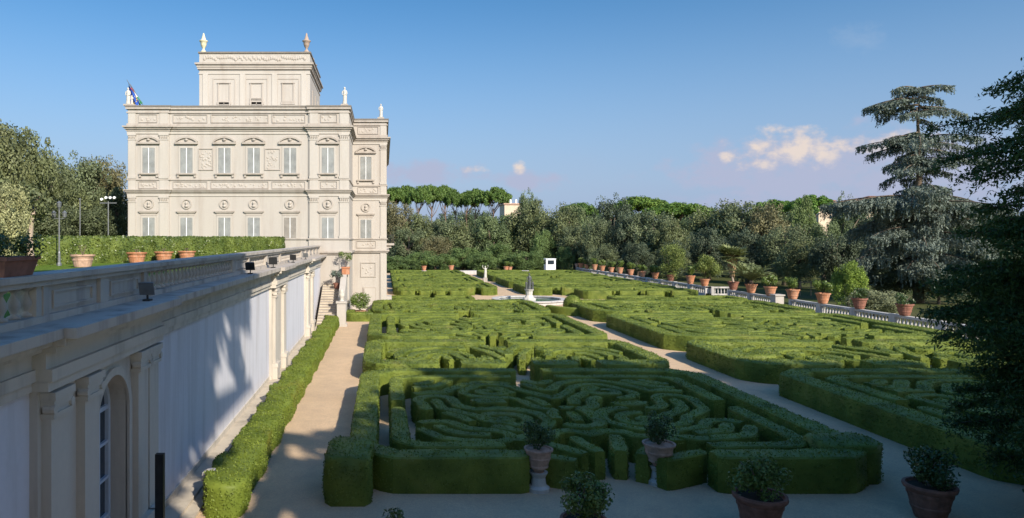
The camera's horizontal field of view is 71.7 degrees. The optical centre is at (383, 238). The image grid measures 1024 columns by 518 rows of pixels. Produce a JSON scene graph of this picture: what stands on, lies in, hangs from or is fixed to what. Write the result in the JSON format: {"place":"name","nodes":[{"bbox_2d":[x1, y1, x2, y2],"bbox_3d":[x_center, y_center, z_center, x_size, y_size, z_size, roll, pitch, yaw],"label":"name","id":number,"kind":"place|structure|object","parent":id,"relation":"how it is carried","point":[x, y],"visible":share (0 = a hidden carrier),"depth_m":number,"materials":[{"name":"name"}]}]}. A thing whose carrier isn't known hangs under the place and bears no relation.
{"place":"outdoors","nodes":[
{"label":"outdoors","id":0,"kind":"place"},
{"bbox_2d":[3,262,217,317],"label":"terrace ground","id":1,"kind":"structure","parent":0,"point":[39,268],"depth_m":36.14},
{"bbox_2d":[0,181,33,255],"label":"olive tree","id":2,"kind":"object","parent":1,"relation":"on","point":[11,219],"visible":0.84,"depth_m":35.88,"materials":[{"name":"green plant"}]},
{"bbox_2d":[0,118,34,230],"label":"broadleaf tree","id":3,"kind":"object","parent":1,"relation":"on","point":[8,163],"visible":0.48,"depth_m":49.86,"materials":[{"name":"green plant"}]},
{"bbox_2d":[0,175,54,265],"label":"tree","id":4,"kind":"object","parent":1,"relation":"on","point":[37,209],"visible":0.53,"depth_m":37.97,"materials":[{"name":"green plant"}]},
{"bbox_2d":[3,121,63,234],"bbox_3d":[-29.726,-3.758,56.098,6.988,11.075,6.901,0,0,0],"label":"broadleaf tree","id":5,"kind":"object","parent":1,"relation":"on","point":[29,138],"visible":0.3,"depth_m":55.58,"materials":[{"name":"green plant"}]},
{"bbox_2d":[22,190,75,235],"bbox_3d":[-29.486,-1.395,58.099,6.811,6.085,6.413,0,0,0],"label":"broadleaf tree","id":6,"kind":"object","parent":1,"relation":"on","point":[52,228],"visible":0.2,"depth_m":57.30,"materials":[{"name":"green plant"}]},
{"bbox_2d":[32,144,79,235],"bbox_3d":[-29.913,-3.335,60.122,6.537,10.163,6.939,0,0,0],"label":"broadleaf tree","id":7,"kind":"object","parent":1,"relation":"on","point":[66,175],"visible":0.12,"depth_m":60.30,"materials":[{"name":"green plant"}]},
{"bbox_2d":[62,176,92,232],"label":"broadleaf tree","id":8,"kind":"object","parent":1,"relation":"on","point":[84,198],"visible":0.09,"depth_m":67.22,"materials":[{"name":"green plant"}]},
{"bbox_2d":[53,150,112,235],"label":"broadleaf tree","id":9,"kind":"object","parent":1,"relation":"on","point":[87,179],"visible":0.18,"depth_m":75.14,"materials":[{"name":"green plant"}]},
{"bbox_2d":[63,202,121,235],"bbox_3d":[-28.090,-0.918,65.879,6.177,5.072,5.950,0,0,0],"label":"broadleaf tree","id":10,"kind":"object","parent":1,"relation":"on","point":[95,222],"visible":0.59,"depth_m":64.66,"materials":[{"name":"green plant"}]},
{"bbox_2d":[75,154,127,235],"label":"broadleaf tree","id":11,"kind":"object","parent":1,"relation":"on","point":[118,180],"visible":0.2,"depth_m":79.32,"materials":[{"name":"green plant"}]},
{"bbox_2d":[94,186,127,235],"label":"broadleaf tree","id":12,"kind":"object","parent":1,"relation":"on","point":[120,219],"visible":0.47,"depth_m":71.23,"materials":[{"name":"green plant"}]},
{"bbox_2d":[14,234,285,265],"bbox_3d":[-14.640,0.664,48.729,1.699,1.837,25.430,0,0,27],"label":"laurel hedge","id":13,"kind":"object","parent":1,"relation":"on","point":[109,249],"visible":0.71,"depth_m":45.12,"materials":[{"name":"green plant"}]},
{"bbox_2d":[165,327,316,517],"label":"stone walkway","id":14,"kind":"structure","parent":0,"point":[186,501],"depth_m":20.88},
{"bbox_2d":[155,453,164,517],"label":"black post","id":15,"kind":"object","parent":14,"relation":"on","point":[159,485],"visible":1,"depth_m":14.98,"materials":[{"name":"metal"}]},
{"bbox_2d":[0,0,1023,225],"label":"sky","id":16,"kind":"structure","parent":0,"point":[699,102],"materials":[{"name":"blue"}]},
{"bbox_2d":[196,273,1023,517],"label":"gravel path","id":17,"kind":"structure","parent":0,"point":[289,482],"depth_m":19.28,"materials":[{"name":"gravel"}]},
{"bbox_2d":[202,315,339,517],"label":"path hedge","id":18,"kind":"object","parent":17,"relation":"on","point":[233,478],"visible":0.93,"depth_m":21.83,"materials":[{"name":"green plant"}]},
{"bbox_2d":[316,274,346,326],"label":"garden staircase","id":19,"kind":"structure","parent":17,"relation":"on","point":[331,304],"depth_m":57.15,"materials":[{"name":"stone"}]},
{"bbox_2d":[321,435,374,506],"bbox_3d":[-0.919,6.352,19.150,1.486,1.362,2.196,0,0,0],"label":"corner hedge","id":20,"kind":"object","parent":17,"relation":"on","point":[348,473],"visible":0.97,"depth_m":18.11,"materials":[{"name":"green plant"}]},
{"bbox_2d":[397,288,465,297],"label":"box parterre","id":21,"kind":"object","parent":17,"relation":"on","point":[431,293],"visible":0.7,"depth_m":80.32,"materials":[{"name":"green plant"}]},
{"bbox_2d":[391,276,483,286],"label":"box parterre","id":22,"kind":"object","parent":17,"relation":"on","point":[435,279],"visible":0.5,"depth_m":104.94,"materials":[{"name":"green plant"}]},
{"bbox_2d":[392,282,497,295],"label":"box parterre","id":23,"kind":"object","parent":17,"relation":"on","point":[481,288],"visible":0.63,"depth_m":88.29,"materials":[{"name":"green plant"}]},
{"bbox_2d":[371,299,550,317],"bbox_3d":[6.574,6.468,62.899,15.465,1.164,10.855,0,0,0],"label":"box parterre","id":24,"kind":"object","parent":17,"relation":"on","point":[466,308],"visible":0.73,"depth_m":62.56,"materials":[{"name":"green plant"}]},
{"bbox_2d":[367,312,607,346],"bbox_3d":[6.572,6.476,49.504,15.398,1.121,13.752,0,0,0],"label":"box parterre","id":25,"kind":"object","parent":17,"relation":"on","point":[495,329],"visible":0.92,"depth_m":48.23,"materials":[{"name":"green plant"}]},
{"bbox_2d":[362,338,669,381],"bbox_3d":[6.574,6.475,37.448,15.427,1.138,8.579,0,0,0],"label":"box parterre","id":26,"kind":"object","parent":17,"relation":"on","point":[536,355],"visible":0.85,"depth_m":36.85,"materials":[{"name":"green plant"}]},
{"bbox_2d":[492,273,564,305],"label":"fountain","id":27,"kind":"object","parent":17,"relation":"on","point":[543,300],"visible":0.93,"depth_m":76.25,"materials":[{"name":"stone"}]},
{"bbox_2d":[476,270,592,277],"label":"box parterre","id":28,"kind":"object","parent":17,"relation":"on","point":[480,273],"visible":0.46,"depth_m":126.69,"materials":[{"name":"green plant"}]},
{"bbox_2d":[520,419,555,493],"bbox_3d":[4.283,6.008,19.327,0.926,1.985,0.935,0,0,0],"label":"pedestal urn","id":29,"kind":"object","parent":17,"relation":"on","point":[539,453],"visible":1,"depth_m":19.11,"materials":[{"name":"stone"}]},
{"bbox_2d":[496,276,641,287],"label":"box parterre","id":30,"kind":"object","parent":17,"relation":"on","point":[506,281],"visible":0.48,"depth_m":104.40,"materials":[{"name":"green plant"}]},
{"bbox_2d":[559,471,614,517],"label":"potted lemon tree","id":31,"kind":"object","parent":17,"relation":"on","point":[592,501],"visible":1,"depth_m":15.21,"materials":[{"name":"green plant"}]},
{"bbox_2d":[513,282,676,295],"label":"box parterre","id":32,"kind":"object","parent":17,"relation":"on","point":[551,288],"visible":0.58,"depth_m":88.98,"materials":[{"name":"green plant"}]},
{"bbox_2d":[350,367,868,493],"bbox_3d":[6.572,6.476,25.604,15.398,1.121,13.347,0,0,0],"label":"box parterre","id":33,"kind":"object","parent":17,"relation":"on","point":[469,436],"visible":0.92,"depth_m":22.21,"materials":[{"name":"green plant"}]},
{"bbox_2d":[574,287,698,298],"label":"box parterre","id":34,"kind":"object","parent":17,"relation":"on","point":[592,293],"visible":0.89,"depth_m":80.30,"materials":[{"name":"green plant"}]},
{"bbox_2d":[642,410,678,486],"bbox_3d":[7.852,5.957,19.806,0.948,2.087,0.940,0,0,0],"label":"pedestal urn","id":35,"kind":"object","parent":17,"relation":"on","point":[656,447],"visible":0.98,"depth_m":19.66,"materials":[{"name":"stone"}]},
{"bbox_2d":[607,295,747,299],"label":"box parterre","id":36,"kind":"object","parent":17,"relation":"on","point":[673,297],"visible":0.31,"depth_m":72.00,"materials":[{"name":"green plant"}]},
{"bbox_2d":[570,299,815,322],"bbox_3d":[27.101,6.468,62.899,19.268,1.164,10.855,0,0,0],"label":"box parterre","id":37,"kind":"object","parent":17,"relation":"on","point":[590,310],"visible":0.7,"depth_m":62.01,"materials":[{"name":"green plant"}]},
{"bbox_2d":[725,452,792,517],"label":"potted lemon tree","id":38,"kind":"object","parent":17,"relation":"on","point":[754,496],"visible":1,"depth_m":16.34,"materials":[{"name":"green plant"}]},
{"bbox_2d":[606,312,961,351],"bbox_3d":[27.104,6.476,49.504,19.184,1.121,13.752,0,0,0],"label":"box parterre","id":39,"kind":"object","parent":17,"relation":"on","point":[674,331],"visible":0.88,"depth_m":48.16,"materials":[{"name":"green plant"}]},
{"bbox_2d":[800,431,883,484],"bbox_3d":[13.451,6.399,20.395,1.792,1.250,1.589,0,0,0],"label":"corner hedge","id":40,"kind":"object","parent":17,"relation":"on","point":[872,447],"visible":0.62,"depth_m":19.92,"materials":[{"name":"green plant"}]},
{"bbox_2d":[685,338,1012,383],"bbox_3d":[27.101,6.475,37.448,19.220,1.138,8.579,0,0,0],"label":"box parterre","id":41,"kind":"object","parent":17,"relation":"on","point":[858,353],"visible":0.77,"depth_m":36.90,"materials":[{"name":"green plant"}]},
{"bbox_2d":[778,367,1023,484],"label":"box parterre","id":42,"kind":"object","parent":17,"relation":"on","point":[903,405],"visible":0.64,"depth_m":26.50,"materials":[{"name":"green plant"}]},
{"bbox_2d":[901,445,960,517],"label":"potted lemon tree","id":43,"kind":"object","parent":17,"relation":"on","point":[932,490],"visible":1,"depth_m":17.18,"materials":[{"name":"green plant"}]},
{"bbox_2d":[387,251,1023,335],"bbox_3d":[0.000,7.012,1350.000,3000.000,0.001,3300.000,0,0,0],"label":"ground","id":44,"kind":"structure","parent":0,"point":[722,280],"depth_m":95.75,"materials":[{"name":"green plant"}]},
{"bbox_2d":[0,255,326,517],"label":"retaining wall","id":45,"kind":"structure","parent":44,"relation":"on","point":[100,408],"depth_m":15.00,"materials":[{"name":"white paint"}]},
{"bbox_2d":[99,385,109,517],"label":"arched window","id":46,"kind":"structure","parent":45,"relation":"in","point":[104,415],"depth_m":14.60,"materials":[{"name":"blue paint"}]},
{"bbox_2d":[0,245,320,333],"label":"terrace balustrade","id":47,"kind":"object","parent":45,"relation":"on","point":[35,298],"visible":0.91,"depth_m":14.12,"materials":[{"name":"stone"}]},
{"bbox_2d":[0,230,46,277],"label":"planter box","id":48,"kind":"object","parent":47,"relation":"on","point":[12,266],"visible":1,"depth_m":11.01,"materials":[{"name":"ceramic"}]},
{"bbox_2d":[122,52,393,309],"bbox_3d":[-11.695,-5.505,76.395,25.410,25.110,31.210,0,0,0],"label":"villa","id":49,"kind":"object","parent":44,"relation":"on","point":[262,144],"visible":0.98,"depth_m":61.30,"materials":[{"name":"paint"}]},
{"bbox_2d":[136,136,159,176],"bbox_3d":[-20.755,-7.230,61.080,2.040,3.620,0.360,0,0,0],"label":"window","id":50,"kind":"structure","parent":49,"relation":"in","point":[148,153],"depth_m":61.11,"materials":[{"name":"glass"}]},
{"bbox_2d":[138,211,158,235],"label":"window","id":51,"kind":"structure","parent":49,"relation":"in","point":[148,218],"depth_m":61.11,"materials":[{"name":"glass"}]},
{"bbox_2d":[174,136,197,176],"bbox_3d":[-17.453,-7.230,61.210,2.040,3.620,0.360,0,0,0],"label":"window","id":52,"kind":"structure","parent":49,"relation":"in","point":[186,154],"depth_m":61.24,"materials":[{"name":"glass"}]},
{"bbox_2d":[176,211,196,236],"bbox_3d":[-17.453,-1.260,61.240,1.760,2.420,0.220,0,0,0],"label":"window","id":53,"kind":"structure","parent":49,"relation":"in","point":[186,218],"depth_m":61.25,"materials":[{"name":"glass"}]},
{"bbox_2d":[212,136,235,176],"bbox_3d":[-14.104,-7.230,61.210,2.040,3.620,0.360,0,0,0],"label":"window","id":54,"kind":"structure","parent":49,"relation":"in","point":[223,153],"depth_m":61.23,"materials":[{"name":"paint"}]},
{"bbox_2d":[214,211,233,236],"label":"window","id":55,"kind":"structure","parent":49,"relation":"in","point":[224,218],"depth_m":61.25,"materials":[{"name":"glass"}]},
{"bbox_2d":[242,136,264,176],"bbox_3d":[-11.509,-7.230,61.210,2.040,3.620,0.360,0,0,0],"label":"window","id":56,"kind":"structure","parent":49,"relation":"in","point":[253,154],"depth_m":61.23,"materials":[{"name":"glass"}]},
{"bbox_2d":[243,211,263,236],"bbox_3d":[-11.509,-1.260,61.240,1.760,2.420,0.220,0,0,0],"label":"window","id":57,"kind":"structure","parent":49,"relation":"in","point":[253,219],"depth_m":61.25,"materials":[{"name":"glass"}]},
{"bbox_2d":[278,136,301,176],"bbox_3d":[-8.302,-7.230,61.210,2.040,3.620,0.360,0,0,0],"label":"window","id":58,"kind":"structure","parent":49,"relation":"in","point":[289,154],"depth_m":61.23,"materials":[{"name":"glass"}]},
{"bbox_2d":[280,211,299,237],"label":"window","id":59,"kind":"structure","parent":49,"relation":"in","point":[289,219],"depth_m":61.25,"materials":[{"name":"paint"}]},
{"bbox_2d":[316,136,338,176],"bbox_3d":[-4.953,-7.230,61.080,2.040,3.620,0.360,0,0,0],"label":"window","id":60,"kind":"structure","parent":49,"relation":"in","point":[327,153],"depth_m":61.11,"materials":[{"name":"paint"}]},
{"bbox_2d":[318,211,337,237],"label":"window","id":61,"kind":"structure","parent":49,"relation":"in","point":[327,218],"depth_m":61.11,"materials":[{"name":"paint"}]},
{"bbox_2d":[355,146,375,182],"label":"window","id":62,"kind":"structure","parent":49,"relation":"in","point":[365,161],"depth_m":67.85,"materials":[{"name":"glass"}]},
{"bbox_2d":[387,200,413,255],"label":"broadleaf tree","id":63,"kind":"object","parent":44,"relation":"on","point":[393,218],"visible":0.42,"depth_m":165.53,"materials":[{"name":"green plant"}]},
{"bbox_2d":[387,224,429,269],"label":"broadleaf tree","id":64,"kind":"object","parent":44,"relation":"on","point":[402,249],"visible":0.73,"depth_m":157.15,"materials":[{"name":"green plant"}]},
{"bbox_2d":[406,186,431,213],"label":"umbrella pine","id":65,"kind":"object","parent":44,"relation":"on","point":[419,195],"visible":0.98,"depth_m":255.50,"materials":[{"name":"green plant"}]},
{"bbox_2d":[402,212,438,257],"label":"broadleaf tree","id":66,"kind":"object","parent":44,"relation":"on","point":[419,221],"visible":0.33,"depth_m":163.64,"materials":[{"name":"green plant"}]},
{"bbox_2d":[418,235,453,269],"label":"broadleaf tree","id":67,"kind":"object","parent":44,"relation":"on","point":[429,245],"visible":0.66,"depth_m":153.83,"materials":[{"name":"green plant"}]},
{"bbox_2d":[441,219,480,268],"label":"broadleaf tree","id":68,"kind":"object","parent":44,"relation":"on","point":[463,240],"visible":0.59,"depth_m":158.00,"materials":[{"name":"green plant"}]},
{"bbox_2d":[464,250,502,269],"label":"laurel shrub","id":69,"kind":"object","parent":44,"relation":"on","point":[488,261],"visible":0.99,"depth_m":145.65,"materials":[{"name":"green plant"}]},
{"bbox_2d":[470,214,513,269],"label":"broadleaf tree","id":70,"kind":"object","parent":44,"relation":"on","point":[487,234],"visible":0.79,"depth_m":156.33,"materials":[{"name":"green plant"}]},
{"bbox_2d":[476,186,512,216],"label":"umbrella pine","id":71,"kind":"object","parent":44,"relation":"on","point":[494,194],"visible":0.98,"depth_m":246.98,"materials":[{"name":"green plant"}]},
{"bbox_2d":[503,250,544,269],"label":"laurel shrub","id":72,"kind":"object","parent":44,"relation":"on","point":[527,262],"visible":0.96,"depth_m":145.43,"materials":[{"name":"green plant"}]},
{"bbox_2d":[504,197,555,268],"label":"broadleaf tree","id":73,"kind":"object","parent":44,"relation":"on","point":[525,220],"visible":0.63,"depth_m":161.43,"materials":[{"name":"green plant"}]},
{"bbox_2d":[529,229,556,269],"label":"laurel shrub","id":74,"kind":"object","parent":44,"relation":"on","point":[542,241],"visible":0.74,"depth_m":151.73,"materials":[{"name":"green plant"}]},
{"bbox_2d":[532,201,584,269],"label":"broadleaf tree","id":75,"kind":"object","parent":44,"relation":"on","point":[564,216],"visible":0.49,"depth_m":155.84,"materials":[{"name":"green plant"}]},
{"bbox_2d":[556,225,586,269],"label":"broadleaf tree","id":76,"kind":"object","parent":44,"relation":"on","point":[574,243],"visible":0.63,"depth_m":148.65,"materials":[{"name":"green plant"}]},
{"bbox_2d":[577,216,615,269],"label":"broadleaf tree","id":77,"kind":"object","parent":44,"relation":"on","point":[593,235],"visible":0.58,"depth_m":138.29,"materials":[{"name":"green plant"}]},
{"bbox_2d":[586,243,619,273],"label":"broadleaf tree","id":78,"kind":"object","parent":44,"relation":"on","point":[604,253],"visible":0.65,"depth_m":132.83,"materials":[{"name":"green plant"}]},
{"bbox_2d":[591,192,636,271],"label":"broadleaf tree","id":79,"kind":"object","parent":44,"relation":"on","point":[606,210],"visible":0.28,"depth_m":145.59,"materials":[{"name":"green plant"}]},
{"bbox_2d":[608,213,649,274],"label":"broadleaf tree","id":80,"kind":"object","parent":44,"relation":"on","point":[619,232],"visible":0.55,"depth_m":135.04,"materials":[{"name":"green plant"}]},
{"bbox_2d":[617,242,656,275],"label":"broadleaf tree","id":81,"kind":"object","parent":44,"relation":"on","point":[638,254],"visible":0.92,"depth_m":125.08,"materials":[{"name":"green plant"}]},
{"bbox_2d":[612,195,667,226],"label":"umbrella pine","id":82,"kind":"object","parent":44,"relation":"on","point":[637,204],"visible":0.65,"depth_m":200.24,"materials":[{"name":"green plant"}]},
{"bbox_2d":[576,267,708,294],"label":"garden balustrade","id":83,"kind":"object","parent":44,"relation":"on","point":[705,290],"visible":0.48,"depth_m":101.60,"materials":[{"name":"stone"}]},
{"bbox_2d":[658,242,688,280],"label":"potted lemon tree","id":84,"kind":"object","parent":83,"relation":"on","point":[675,261],"visible":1,"depth_m":95.58,"materials":[{"name":"green plant"}]},
{"bbox_2d":[693,253,723,285],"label":"potted lemon tree","id":85,"kind":"object","parent":83,"relation":"on","point":[702,265],"visible":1,"depth_m":84.75,"materials":[{"name":"green plant"}]},
{"bbox_2d":[625,210,674,274],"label":"broadleaf tree","id":86,"kind":"object","parent":44,"relation":"on","point":[651,227],"visible":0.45,"depth_m":132.58,"materials":[{"name":"green plant"}]},
{"bbox_2d":[649,217,691,272],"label":"broadleaf tree","id":87,"kind":"object","parent":44,"relation":"on","point":[669,234],"visible":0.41,"depth_m":127.03,"materials":[{"name":"green plant"}]},
{"bbox_2d":[641,202,710,226],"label":"umbrella pine","id":88,"kind":"object","parent":44,"relation":"on","point":[682,209],"visible":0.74,"depth_m":189.89,"materials":[{"name":"green plant"}]},
{"bbox_2d":[683,227,731,279],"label":"broadleaf tree","id":89,"kind":"object","parent":44,"relation":"on","point":[703,240],"visible":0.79,"depth_m":117.24,"materials":[{"name":"green plant"}]},
{"bbox_2d":[684,198,744,275],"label":"broadleaf tree","id":90,"kind":"object","parent":44,"relation":"on","point":[700,222],"visible":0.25,"depth_m":131.63,"materials":[{"name":"green plant"}]},
{"bbox_2d":[713,201,769,276],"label":"broadleaf tree","id":91,"kind":"object","parent":44,"relation":"on","point":[732,222],"visible":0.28,"depth_m":124.78,"materials":[{"name":"green plant"}]},
{"bbox_2d":[719,227,765,283],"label":"broadleaf tree","id":92,"kind":"object","parent":44,"relation":"on","point":[744,240],"visible":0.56,"depth_m":107.12,"materials":[{"name":"green plant"}]},
{"bbox_2d":[727,290,770,301],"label":"garden balustrade","id":93,"kind":"object","parent":44,"relation":"on","point":[752,296],"visible":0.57,"depth_m":74.43,"materials":[{"name":"stone"}]},
{"bbox_2d":[716,243,747,289],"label":"fan palm","id":94,"kind":"object","parent":93,"relation":"on","point":[732,253],"visible":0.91,"depth_m":78.57,"materials":[{"name":"plant"}]},
{"bbox_2d":[725,259,778,292],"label":"date palm","id":95,"kind":"object","parent":93,"relation":"on","point":[751,274],"visible":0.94,"depth_m":74.23,"materials":[{"name":"plant"}]},
{"bbox_2d":[737,200,804,276],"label":"broadleaf tree","id":96,"kind":"object","parent":44,"relation":"on","point":[769,220],"visible":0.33,"depth_m":120.26,"materials":[{"name":"green plant"}]},
{"bbox_2d":[756,221,812,285],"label":"broadleaf tree","id":97,"kind":"object","parent":44,"relation":"on","point":[769,249],"visible":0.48,"depth_m":103.53,"materials":[{"name":"green plant"}]},
{"bbox_2d":[774,234,820,286],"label":"broadleaf tree","id":98,"kind":"object","parent":44,"relation":"on","point":[798,249],"visible":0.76,"depth_m":97.13,"materials":[{"name":"green plant"}]},
{"bbox_2d":[789,194,818,245],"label":"broadleaf tree","id":99,"kind":"object","parent":44,"relation":"on","point":[801,214],"visible":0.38,"depth_m":127.25,"materials":[{"name":"green plant"}]},
{"bbox_2d":[807,221,845,280],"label":"broadleaf tree","id":100,"kind":"object","parent":44,"relation":"on","point":[820,232],"visible":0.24,"depth_m":111.56,"materials":[{"name":"green plant"}]},
{"bbox_2d":[807,232,863,284],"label":"broadleaf tree","id":101,"kind":"object","parent":44,"relation":"on","point":[826,257],"visible":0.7,"depth_m":91.30,"materials":[{"name":"green plant"}]},
{"bbox_2d":[829,259,868,306],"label":"garden shrub","id":102,"kind":"object","parent":44,"relation":"on","point":[854,276],"visible":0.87,"depth_m":69.50,"materials":[{"name":"green plant"}]},
{"bbox_2d":[839,288,905,316],"bbox_3d":[43.771,5.738,61.898,5.532,2.656,5.004,0,0,0],"label":"garden shrub","id":103,"kind":"object","parent":44,"relation":"on","point":[879,300],"visible":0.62,"depth_m":60.93,"materials":[{"name":"green plant"}]},
{"bbox_2d":[789,299,977,338],"bbox_3d":[39.500,6.405,53.650,0.460,1.190,27.300,0,0,0],"label":"garden balustrade","id":104,"kind":"object","parent":44,"relation":"on","point":[892,317],"visible":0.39,"depth_m":56.47,"materials":[{"name":"stone"}]},
{"bbox_2d":[858,249,914,296],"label":"broadleaf tree","id":105,"kind":"object","parent":44,"relation":"on","point":[894,285],"visible":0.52,"depth_m":76.42,"materials":[{"name":"green plant"}]},
{"bbox_2d":[818,84,1019,302],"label":"blue cedar","id":106,"kind":"object","parent":44,"relation":"on","point":[918,208],"visible":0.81,"depth_m":74.10,"materials":[{"name":"green plant"}]},
{"bbox_2d":[907,259,967,304],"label":"broadleaf tree","id":107,"kind":"object","parent":44,"relation":"on","point":[928,289],"visible":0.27,"depth_m":73.95,"materials":[{"name":"green plant"}]},
{"bbox_2d":[914,57,1023,491],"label":"weeping conifer","id":108,"kind":"object","parent":44,"relation":"on","point":[996,288],"visible":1,"depth_m":18.25,"materials":[{"name":"green plant"}]},
{"bbox_2d":[943,217,1023,276],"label":"broadleaf tree","id":109,"kind":"object","parent":44,"relation":"on","point":[972,257],"visible":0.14,"depth_m":93.30,"materials":[{"name":"green plant"}]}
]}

